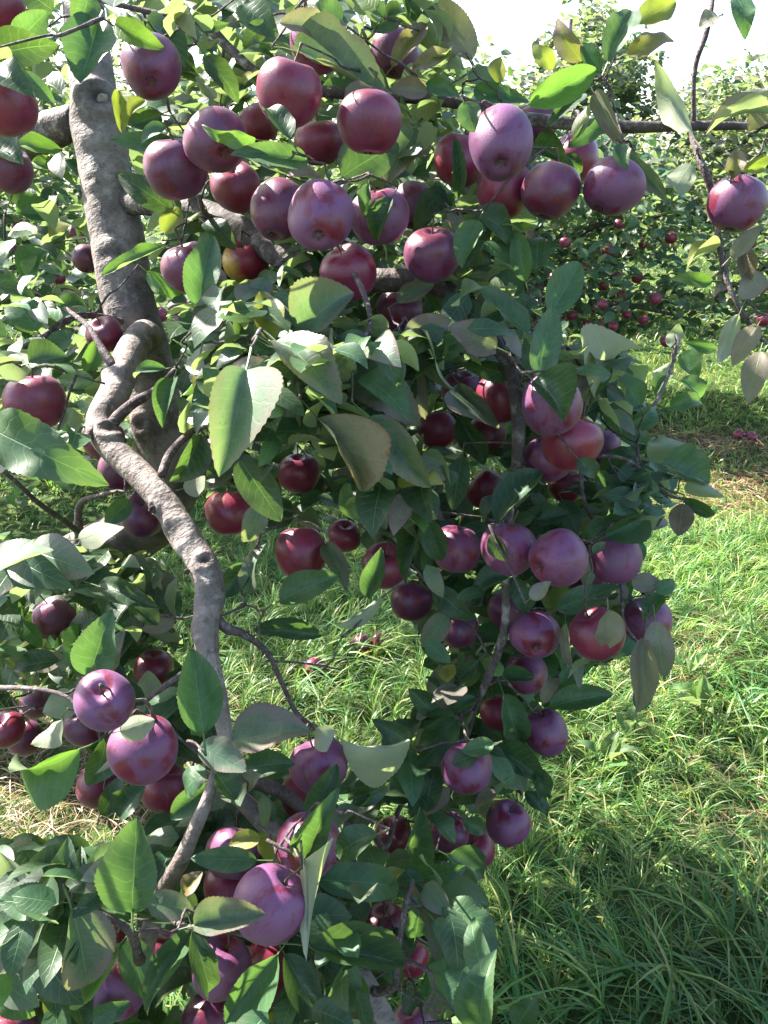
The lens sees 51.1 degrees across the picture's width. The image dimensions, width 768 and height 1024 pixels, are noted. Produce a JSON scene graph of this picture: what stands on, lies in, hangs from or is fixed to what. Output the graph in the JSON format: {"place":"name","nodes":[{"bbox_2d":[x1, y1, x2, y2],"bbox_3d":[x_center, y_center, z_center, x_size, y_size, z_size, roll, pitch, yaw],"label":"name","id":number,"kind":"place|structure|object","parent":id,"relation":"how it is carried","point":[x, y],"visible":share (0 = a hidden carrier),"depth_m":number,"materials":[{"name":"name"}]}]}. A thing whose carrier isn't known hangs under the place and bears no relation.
{"place":"outdoors","nodes":[
{"label":"outdoors","id":0,"kind":"place"},
{"bbox_2d":[0,166,767,1023],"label":"ground","id":1,"kind":"structure","parent":0,"point":[34,532],"depth_m":2.28,"materials":[{"name":"plant"}]},
{"bbox_2d":[0,479,36,510],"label":"weed","id":2,"kind":"object","parent":1,"relation":"on","point":[21,497],"visible":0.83,"depth_m":3.69,"materials":[{"name":"green plant"}]},
{"bbox_2d":[0,0,184,370],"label":"apple tree","id":3,"kind":"object","parent":1,"relation":"on","point":[45,288],"visible":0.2,"depth_m":3.70,"materials":[{"name":"green plant"}]},
{"bbox_2d":[10,0,196,305],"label":"apple tree","id":4,"kind":"object","parent":1,"relation":"on","point":[118,45],"visible":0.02,"depth_m":7.81,"materials":[{"name":"green plant"}]},
{"bbox_2d":[78,15,407,302],"bbox_3d":[-0.802,-1.943,5.256,2.326,2.462,2.496,-10,26,-21],"label":"apple tree","id":5,"kind":"object","parent":1,"relation":"on","point":[197,96],"visible":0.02,"depth_m":4.90,"materials":[{"name":"green plant"}]},
{"bbox_2d":[303,657,325,678],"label":"apple","id":6,"kind":"object","parent":1,"relation":"on","point":[312,660],"visible":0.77,"depth_m":2.53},
{"bbox_2d":[349,633,370,653],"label":"apple","id":7,"kind":"object","parent":1,"relation":"on","point":[363,638],"visible":0.59,"depth_m":2.65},
{"bbox_2d":[0,0,767,1023],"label":"apple tree","id":8,"kind":"object","parent":1,"relation":"on","point":[276,368],"visible":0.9,"depth_m":1.09,"materials":[{"name":"green plant"}]},
{"bbox_2d":[0,710,25,748],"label":"apple","id":9,"kind":"object","parent":8,"relation":"hanging from","point":[12,726],"visible":1,"depth_m":1.36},
{"bbox_2d":[0,0,26,26],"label":"apple","id":10,"kind":"object","parent":8,"relation":"attached to","point":[10,10],"visible":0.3,"depth_m":1.21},
{"bbox_2d":[0,151,33,193],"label":"apple","id":11,"kind":"object","parent":8,"relation":"attached to","point":[16,178],"visible":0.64,"depth_m":1.44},
{"bbox_2d":[0,85,38,137],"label":"apple","id":12,"kind":"object","parent":8,"relation":"attached to","point":[19,113],"visible":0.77,"depth_m":0.94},
{"bbox_2d":[0,1008,38,1023],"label":"apple","id":13,"kind":"object","parent":8,"relation":"hanging from","point":[34,1019],"visible":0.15,"depth_m":1.19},
{"bbox_2d":[7,715,42,756],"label":"apple","id":14,"kind":"object","parent":8,"relation":"hanging from","point":[23,747],"visible":0.59,"depth_m":1.49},
{"bbox_2d":[1,368,66,426],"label":"apple","id":15,"kind":"object","parent":8,"relation":"attached to","point":[42,398],"visible":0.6,"depth_m":1.03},
{"bbox_2d":[19,683,49,718],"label":"apple","id":16,"kind":"object","parent":8,"relation":"attached to","point":[39,699],"visible":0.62,"depth_m":1.69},
{"bbox_2d":[32,595,76,638],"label":"apple","id":17,"kind":"object","parent":8,"relation":"attached to","point":[55,617],"visible":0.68,"depth_m":1.54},
{"bbox_2d":[71,238,94,272],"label":"apple","id":18,"kind":"object","parent":8,"relation":"attached to","point":[82,258],"visible":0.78,"depth_m":1.82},
{"bbox_2d":[63,714,104,746],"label":"apple","id":19,"kind":"object","parent":8,"relation":"hanging from","point":[77,732],"visible":0.34,"depth_m":1.42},
{"bbox_2d":[76,769,116,808],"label":"apple","id":20,"kind":"object","parent":8,"relation":"hanging from","point":[88,796],"visible":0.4,"depth_m":1.42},
{"bbox_2d":[85,313,122,351],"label":"apple","id":21,"kind":"object","parent":8,"relation":"attached to","point":[108,330],"visible":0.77,"depth_m":1.40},
{"bbox_2d":[82,425,125,459],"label":"apple","id":22,"kind":"object","parent":8,"relation":"attached to","point":[90,450],"visible":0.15,"depth_m":1.50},
{"bbox_2d":[73,669,135,731],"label":"apple","id":23,"kind":"object","parent":8,"relation":"hanging from","point":[97,706],"visible":1,"depth_m":0.83,"materials":[{"name":"food"}]},
{"bbox_2d":[97,439,131,489],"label":"apple","id":24,"kind":"object","parent":8,"relation":"attached to","point":[113,478],"visible":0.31,"depth_m":1.42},
{"bbox_2d":[93,953,142,1021],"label":"apple","id":25,"kind":"object","parent":8,"relation":"attached to","point":[114,987],"visible":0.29,"depth_m":0.99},
{"bbox_2d":[121,494,161,537],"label":"apple","id":26,"kind":"object","parent":8,"relation":"attached to","point":[140,521],"visible":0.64,"depth_m":1.35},
{"bbox_2d":[106,710,178,785],"bbox_3d":[-0.276,0.264,0.917,0.078,0.093,0.077,16,21,41],"label":"apple","id":27,"kind":"object","parent":8,"relation":"hanging from","point":[150,757],"visible":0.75,"depth_m":0.89,"materials":[{"name":"food"}]},
{"bbox_2d":[120,32,181,100],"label":"apple","id":28,"kind":"object","parent":8,"relation":"hanging from","point":[151,75],"visible":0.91,"depth_m":1.00,"materials":[{"name":"food"}]},
{"bbox_2d":[133,644,173,684],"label":"apple","id":29,"kind":"object","parent":8,"relation":"attached to","point":[158,664],"visible":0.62,"depth_m":1.50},
{"bbox_2d":[141,763,184,813],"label":"apple","id":30,"kind":"object","parent":8,"relation":"hanging from","point":[160,796],"visible":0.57,"depth_m":1.23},
{"bbox_2d":[143,120,207,200],"bbox_3d":[-0.269,-0.450,1.030,0.082,0.095,0.078,-23,36,-31],"label":"apple","id":31,"kind":"object","parent":8,"relation":"hanging from","point":[172,171],"visible":0.82,"depth_m":1.01,"materials":[{"name":"food"}]},
{"bbox_2d":[160,228,198,292],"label":"apple","id":32,"kind":"object","parent":8,"relation":"hanging from","point":[172,263],"visible":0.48,"depth_m":1.09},
{"bbox_2d":[181,994,225,1023],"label":"apple","id":33,"kind":"object","parent":8,"relation":"hanging from","point":[198,1009],"visible":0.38,"depth_m":1.14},
{"bbox_2d":[183,106,246,172],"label":"apple","id":34,"kind":"object","parent":8,"relation":"hanging from","point":[203,150],"visible":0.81,"depth_m":0.96,"materials":[{"name":"food"}]},
{"bbox_2d":[191,934,252,1002],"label":"apple","id":35,"kind":"object","parent":8,"relation":"hanging from","point":[233,954],"visible":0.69,"depth_m":0.99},
{"bbox_2d":[203,870,240,897],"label":"apple","id":36,"kind":"object","parent":8,"relation":"hanging from","point":[215,886],"visible":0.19,"depth_m":1.13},
{"bbox_2d":[205,479,249,535],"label":"apple","id":37,"kind":"object","parent":8,"relation":"hanging from","point":[224,513],"visible":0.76,"depth_m":1.15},
{"bbox_2d":[205,811,259,879],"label":"apple","id":38,"kind":"object","parent":8,"relation":"hanging from","point":[222,836],"visible":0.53,"depth_m":1.09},
{"bbox_2d":[209,161,260,213],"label":"apple","id":39,"kind":"object","parent":8,"relation":"attached to","point":[233,190],"visible":0.75,"depth_m":1.18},
{"bbox_2d":[222,230,268,282],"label":"apple","id":40,"kind":"object","parent":8,"relation":"attached to","point":[241,263],"visible":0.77,"depth_m":1.35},
{"bbox_2d":[239,95,277,141],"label":"apple","id":41,"kind":"object","parent":8,"relation":"attached to","point":[258,124],"visible":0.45,"depth_m":1.42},
{"bbox_2d":[248,943,283,998],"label":"apple","id":42,"kind":"object","parent":8,"relation":"hanging from","point":[259,953],"visible":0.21,"depth_m":1.06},
{"bbox_2d":[233,863,304,945],"bbox_3d":[-0.118,0.408,0.840,0.080,0.080,0.076,4,24,10],"label":"apple","id":43,"kind":"object","parent":8,"relation":"attached to","point":[273,892],"visible":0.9,"depth_m":0.81,"materials":[{"name":"food"}]},
{"bbox_2d":[250,175,299,240],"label":"apple","id":44,"kind":"object","parent":8,"relation":"attached to","point":[271,198],"visible":0.79,"depth_m":1.04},
{"bbox_2d":[256,42,321,127],"bbox_3d":[-0.111,-0.513,0.965,0.078,0.093,0.077,30,29,24],"label":"apple","id":45,"kind":"object","parent":8,"relation":"hanging from","point":[294,87],"visible":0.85,"depth_m":0.94,"materials":[{"name":"food"}]},
{"bbox_2d":[281,775,307,816],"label":"apple","id":46,"kind":"object","parent":8,"relation":"attached to","point":[288,782],"visible":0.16,"depth_m":1.35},
{"bbox_2d":[277,444,319,493],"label":"apple","id":47,"kind":"object","parent":8,"relation":"attached to","point":[299,473],"visible":0.95,"depth_m":1.43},
{"bbox_2d":[275,517,324,575],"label":"apple","id":48,"kind":"object","parent":8,"relation":"hanging from","point":[297,549],"visible":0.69,"depth_m":1.17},
{"bbox_2d":[276,805,339,876],"bbox_3d":[-0.089,0.390,0.959,0.077,0.093,0.078,15,3,11],"label":"apple","id":49,"kind":"object","parent":8,"relation":"attached to","point":[289,861],"visible":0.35,"depth_m":0.94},
{"bbox_2d":[290,0,345,74],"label":"apple","id":50,"kind":"object","parent":8,"relation":"attached to","point":[316,67],"visible":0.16,"depth_m":1.05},
{"bbox_2d":[289,734,347,793],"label":"apple","id":51,"kind":"object","parent":8,"relation":"attached to","point":[310,767],"visible":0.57,"depth_m":1.04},
{"bbox_2d":[294,113,343,165],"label":"apple","id":52,"kind":"object","parent":8,"relation":"attached to","point":[320,141],"visible":0.75,"depth_m":1.23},
{"bbox_2d":[287,179,353,250],"bbox_3d":[-0.075,-0.351,0.951,0.079,0.079,0.080,19,30,37],"label":"apple","id":53,"kind":"object","parent":8,"relation":"attached to","point":[320,215],"visible":1,"depth_m":0.93,"materials":[{"name":"food"}]},
{"bbox_2d":[328,519,360,552],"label":"apple","id":54,"kind":"object","parent":8,"relation":"attached to","point":[344,535],"visible":0.91,"depth_m":1.53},
{"bbox_2d":[319,243,376,301],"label":"apple","id":55,"kind":"object","parent":8,"relation":"hanging from","point":[341,264],"visible":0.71,"depth_m":1.09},
{"bbox_2d":[337,72,401,154],"bbox_3d":[-0.017,-0.486,0.980,0.080,0.091,0.075,8,19,14],"label":"apple","id":56,"kind":"object","parent":8,"relation":"hanging from","point":[369,121],"visible":1,"depth_m":0.96,"materials":[{"name":"food"}]},
{"bbox_2d":[352,174,409,245],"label":"apple","id":57,"kind":"object","parent":8,"relation":"hanging from","point":[395,226],"visible":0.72,"depth_m":1.03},
{"bbox_2d":[362,540,402,588],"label":"apple","id":58,"kind":"object","parent":8,"relation":"attached to","point":[392,577],"visible":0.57,"depth_m":1.29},
{"bbox_2d":[365,901,406,930],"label":"apple","id":59,"kind":"object","parent":8,"relation":"attached to","point":[377,911],"visible":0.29,"depth_m":1.30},
{"bbox_2d":[374,815,411,853],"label":"apple","id":60,"kind":"object","parent":8,"relation":"attached to","point":[402,833],"visible":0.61,"depth_m":1.54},
{"bbox_2d":[371,26,418,79],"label":"apple","id":61,"kind":"object","parent":8,"relation":"attached to","point":[384,43],"visible":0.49,"depth_m":1.24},
{"bbox_2d":[376,292,422,330],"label":"apple","id":62,"kind":"object","parent":8,"relation":"hanging from","point":[409,311],"visible":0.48,"depth_m":1.32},
{"bbox_2d":[390,576,433,621],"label":"apple","id":63,"kind":"object","parent":8,"relation":"hanging from","point":[411,601],"visible":0.94,"depth_m":1.42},
{"bbox_2d":[395,177,432,228],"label":"apple","id":64,"kind":"object","parent":8,"relation":"attached to","point":[410,191],"visible":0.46,"depth_m":1.35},
{"bbox_2d":[394,1004,436,1023],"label":"apple","id":65,"kind":"object","parent":8,"relation":"hanging from","point":[413,1017],"visible":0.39,"depth_m":1.36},
{"bbox_2d":[403,941,428,978],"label":"apple","id":66,"kind":"object","parent":8,"relation":"hanging from","point":[420,954],"visible":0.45,"depth_m":1.48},
{"bbox_2d":[403,213,458,282],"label":"apple","id":67,"kind":"object","parent":8,"relation":"hanging from","point":[429,255],"visible":0.94,"depth_m":1.09,"materials":[{"name":"food"}]},
{"bbox_2d":[416,400,455,446],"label":"apple","id":68,"kind":"object","parent":8,"relation":"attached to","point":[435,428],"visible":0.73,"depth_m":1.46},
{"bbox_2d":[430,811,468,852],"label":"apple","id":69,"kind":"object","parent":8,"relation":"hanging from","point":[446,845],"visible":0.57,"depth_m":1.36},
{"bbox_2d":[434,129,480,187],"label":"apple","id":70,"kind":"object","parent":8,"relation":"hanging from","point":[443,158],"visible":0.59,"depth_m":1.13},
{"bbox_2d":[435,516,480,572],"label":"apple","id":71,"kind":"object","parent":8,"relation":"hanging from","point":[464,550],"visible":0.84,"depth_m":1.19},
{"bbox_2d":[444,615,477,648],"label":"apple","id":72,"kind":"object","parent":8,"relation":"hanging from","point":[461,634],"visible":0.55,"depth_m":1.35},
{"bbox_2d":[441,371,480,415],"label":"apple","id":73,"kind":"object","parent":8,"relation":"hanging from","point":[471,380],"visible":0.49,"depth_m":1.36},
{"bbox_2d":[441,731,492,794],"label":"apple","id":74,"kind":"object","parent":8,"relation":"attached to","point":[473,779],"visible":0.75,"depth_m":1.17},
{"bbox_2d":[466,830,494,867],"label":"apple","id":75,"kind":"object","parent":8,"relation":"attached to","point":[484,844],"visible":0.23,"depth_m":1.46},
{"bbox_2d":[466,470,501,507],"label":"apple","id":76,"kind":"object","parent":8,"relation":"hanging from","point":[483,483],"visible":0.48,"depth_m":1.50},
{"bbox_2d":[471,419,505,451],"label":"apple","id":77,"kind":"object","parent":8,"relation":"hanging from","point":[489,433],"visible":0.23,"depth_m":1.49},
{"bbox_2d":[479,688,502,730],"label":"apple","id":78,"kind":"object","parent":8,"relation":"hanging from","point":[490,712],"visible":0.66,"depth_m":1.40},
{"bbox_2d":[476,378,522,422],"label":"apple","id":79,"kind":"object","parent":8,"relation":"hanging from","point":[494,395],"visible":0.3,"depth_m":1.26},
{"bbox_2d":[468,103,532,181],"bbox_3d":[0.137,-0.430,0.937,0.075,0.083,0.081,-6,24,-13],"label":"apple","id":80,"kind":"object","parent":8,"relation":"attached to","point":[500,141],"visible":0.97,"depth_m":0.91,"materials":[{"name":"food"}]},
{"bbox_2d":[477,167,529,217],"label":"apple","id":81,"kind":"object","parent":8,"relation":"hanging from","point":[508,196],"visible":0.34,"depth_m":1.09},
{"bbox_2d":[481,510,535,575],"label":"apple","id":82,"kind":"object","parent":8,"relation":"hanging from","point":[518,540],"visible":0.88,"depth_m":1.11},
{"bbox_2d":[486,799,530,846],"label":"apple","id":83,"kind":"object","parent":8,"relation":"hanging from","point":[508,822],"visible":1,"depth_m":1.39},
{"bbox_2d":[487,594,529,628],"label":"apple","id":84,"kind":"object","parent":8,"relation":"hanging from","point":[494,608],"visible":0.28,"depth_m":1.39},
{"bbox_2d":[505,654,547,694],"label":"apple","id":85,"kind":"object","parent":8,"relation":"hanging from","point":[537,669],"visible":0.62,"depth_m":1.39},
{"bbox_2d":[509,610,559,658],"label":"apple","id":86,"kind":"object","parent":8,"relation":"attached to","point":[533,634],"visible":0.97,"depth_m":1.21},
{"bbox_2d":[520,100,556,142],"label":"apple","id":87,"kind":"object","parent":8,"relation":"hanging from","point":[536,130],"visible":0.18,"depth_m":1.35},
{"bbox_2d":[523,435,569,481],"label":"apple","id":88,"kind":"object","parent":8,"relation":"attached to","point":[534,457],"visible":0.41,"depth_m":1.16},
{"bbox_2d":[526,706,567,756],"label":"apple","id":89,"kind":"object","parent":8,"relation":"hanging from","point":[548,737],"visible":0.9,"depth_m":1.35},
{"bbox_2d":[521,148,580,219],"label":"apple","id":90,"kind":"object","parent":8,"relation":"hanging from","point":[550,190],"visible":1,"depth_m":1.04,"materials":[{"name":"food"}]},
{"bbox_2d":[522,375,582,435],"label":"apple","id":91,"kind":"object","parent":8,"relation":"hanging from","point":[541,418],"visible":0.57,"depth_m":0.97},
{"bbox_2d":[528,528,588,586],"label":"apple","id":92,"kind":"object","parent":8,"relation":"hanging from","point":[559,557],"visible":0.98,"depth_m":1.05,"materials":[{"name":"food"}]},
{"bbox_2d":[548,471,584,501],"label":"apple","id":93,"kind":"object","parent":8,"relation":"attached to","point":[567,480],"visible":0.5,"depth_m":1.49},
{"bbox_2d":[541,401,603,470],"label":"apple","id":94,"kind":"object","parent":8,"relation":"hanging from","point":[583,437],"visible":0.77,"depth_m":1.03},
{"bbox_2d":[551,133,598,182],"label":"apple","id":95,"kind":"object","parent":8,"relation":"attached to","point":[588,154],"visible":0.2,"depth_m":1.26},
{"bbox_2d":[569,602,625,660],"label":"apple","id":96,"kind":"object","parent":8,"relation":"hanging from","point":[583,628],"visible":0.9,"depth_m":1.13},
{"bbox_2d":[595,426,620,462],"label":"apple","id":97,"kind":"object","parent":8,"relation":"attached to","point":[612,441],"visible":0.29,"depth_m":1.48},
{"bbox_2d":[583,147,646,215],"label":"apple","id":98,"kind":"object","parent":8,"relation":"hanging from","point":[611,187],"visible":0.88,"depth_m":1.02,"materials":[{"name":"food"}]},
{"bbox_2d":[589,536,642,583],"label":"apple","id":99,"kind":"object","parent":8,"relation":"attached to","point":[614,562],"visible":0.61,"depth_m":1.19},
{"bbox_2d":[624,594,672,641],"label":"apple","id":100,"kind":"object","parent":8,"relation":"attached to","point":[635,622],"visible":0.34,"depth_m":1.26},
{"bbox_2d":[706,172,767,231],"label":"apple","id":101,"kind":"object","parent":8,"relation":"attached to","point":[739,203],"visible":0.94,"depth_m":1.06,"materials":[{"name":"food"}]},
{"bbox_2d":[0,408,767,997],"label":"dry grass","id":102,"kind":"structure","parent":1,"relation":"on","point":[676,436],"depth_m":2.23,"materials":[{"name":"plant"}]},
{"bbox_2d":[276,25,552,254],"bbox_3d":[0.270,-3.572,8.466,2.931,2.865,3.603,16,28,32],"label":"apple tree","id":103,"kind":"object","parent":1,"relation":"on","point":[510,71],"visible":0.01,"depth_m":7.79,"materials":[{"name":"green plant"}]},
{"bbox_2d":[362,93,730,349],"bbox_3d":[1.007,-1.596,5.136,2.254,1.924,2.257,16,28,32],"label":"apple tree","id":104,"kind":"object","parent":1,"relation":"on","point":[582,231],"visible":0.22,"depth_m":4.77,"materials":[{"name":"green plant"}]},
{"bbox_2d":[520,0,657,316],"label":"apple tree","id":105,"kind":"object","parent":1,"relation":"on","point":[560,64],"visible":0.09,"depth_m":7.26,"materials":[{"name":"green plant"}]},
{"bbox_2d":[509,0,676,232],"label":"apple tree","id":106,"kind":"object","parent":1,"relation":"on","point":[627,94],"visible":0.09,"depth_m":8.79,"materials":[{"name":"green plant"}]},
{"bbox_2d":[577,730,639,767],"bbox_3d":[0.603,0.642,2.151,0.098,0.086,0.155,-18,29,-35],"label":"weed","id":107,"kind":"object","parent":1,"relation":"on","point":[611,738],"visible":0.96,"depth_m":2.15,"materials":[{"name":"green plant"}]},
{"bbox_2d":[616,705,655,735],"bbox_3d":[0.705,0.597,2.261,0.072,0.077,0.098,-14,27,-29],"label":"weed","id":108,"kind":"object","parent":1,"relation":"on","point":[627,721],"visible":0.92,"depth_m":2.27,"materials":[{"name":"green plant"}]},
{"bbox_2d":[603,45,767,312],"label":"apple tree","id":109,"kind":"object","parent":1,"relation":"on","point":[741,140],"visible":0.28,"depth_m":7.79,"materials":[{"name":"green plant"}]},
{"bbox_2d":[675,652,707,674],"bbox_3d":[0.955,0.475,2.532,0.090,0.082,0.096,18,29,35],"label":"weed","id":110,"kind":"object","parent":1,"relation":"on","point":[696,661],"visible":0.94,"depth_m":2.53,"materials":[{"name":"green plant"}]},
{"bbox_2d":[670,675,715,713],"bbox_3d":[0.907,0.547,2.354,0.122,0.096,0.122,5,24,11],"label":"weed","id":111,"kind":"object","parent":1,"relation":"on","point":[699,693],"visible":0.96,"depth_m":2.37,"materials":[{"name":"green plant"}]},
{"bbox_2d":[639,41,767,254],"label":"apple tree","id":112,"kind":"object","parent":1,"relation":"on","point":[750,57],"visible":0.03,"depth_m":12.76,"materials":[{"name":"green plant"}]},
{"bbox_2d":[654,61,767,236],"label":"apple tree","id":113,"kind":"object","parent":1,"relation":"on","point":[755,145],"visible":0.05,"depth_m":9.47,"materials":[{"name":"green plant"}]},
{"bbox_2d":[672,147,767,341],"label":"apple tree","id":114,"kind":"object","parent":1,"relation":"on","point":[718,307],"visible":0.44,"depth_m":4.93,"materials":[{"name":"green plant"}]},
{"bbox_2d":[47,0,767,165],"label":"sky","id":115,"kind":"structure","parent":0,"point":[514,22],"materials":[{"name":"white"}]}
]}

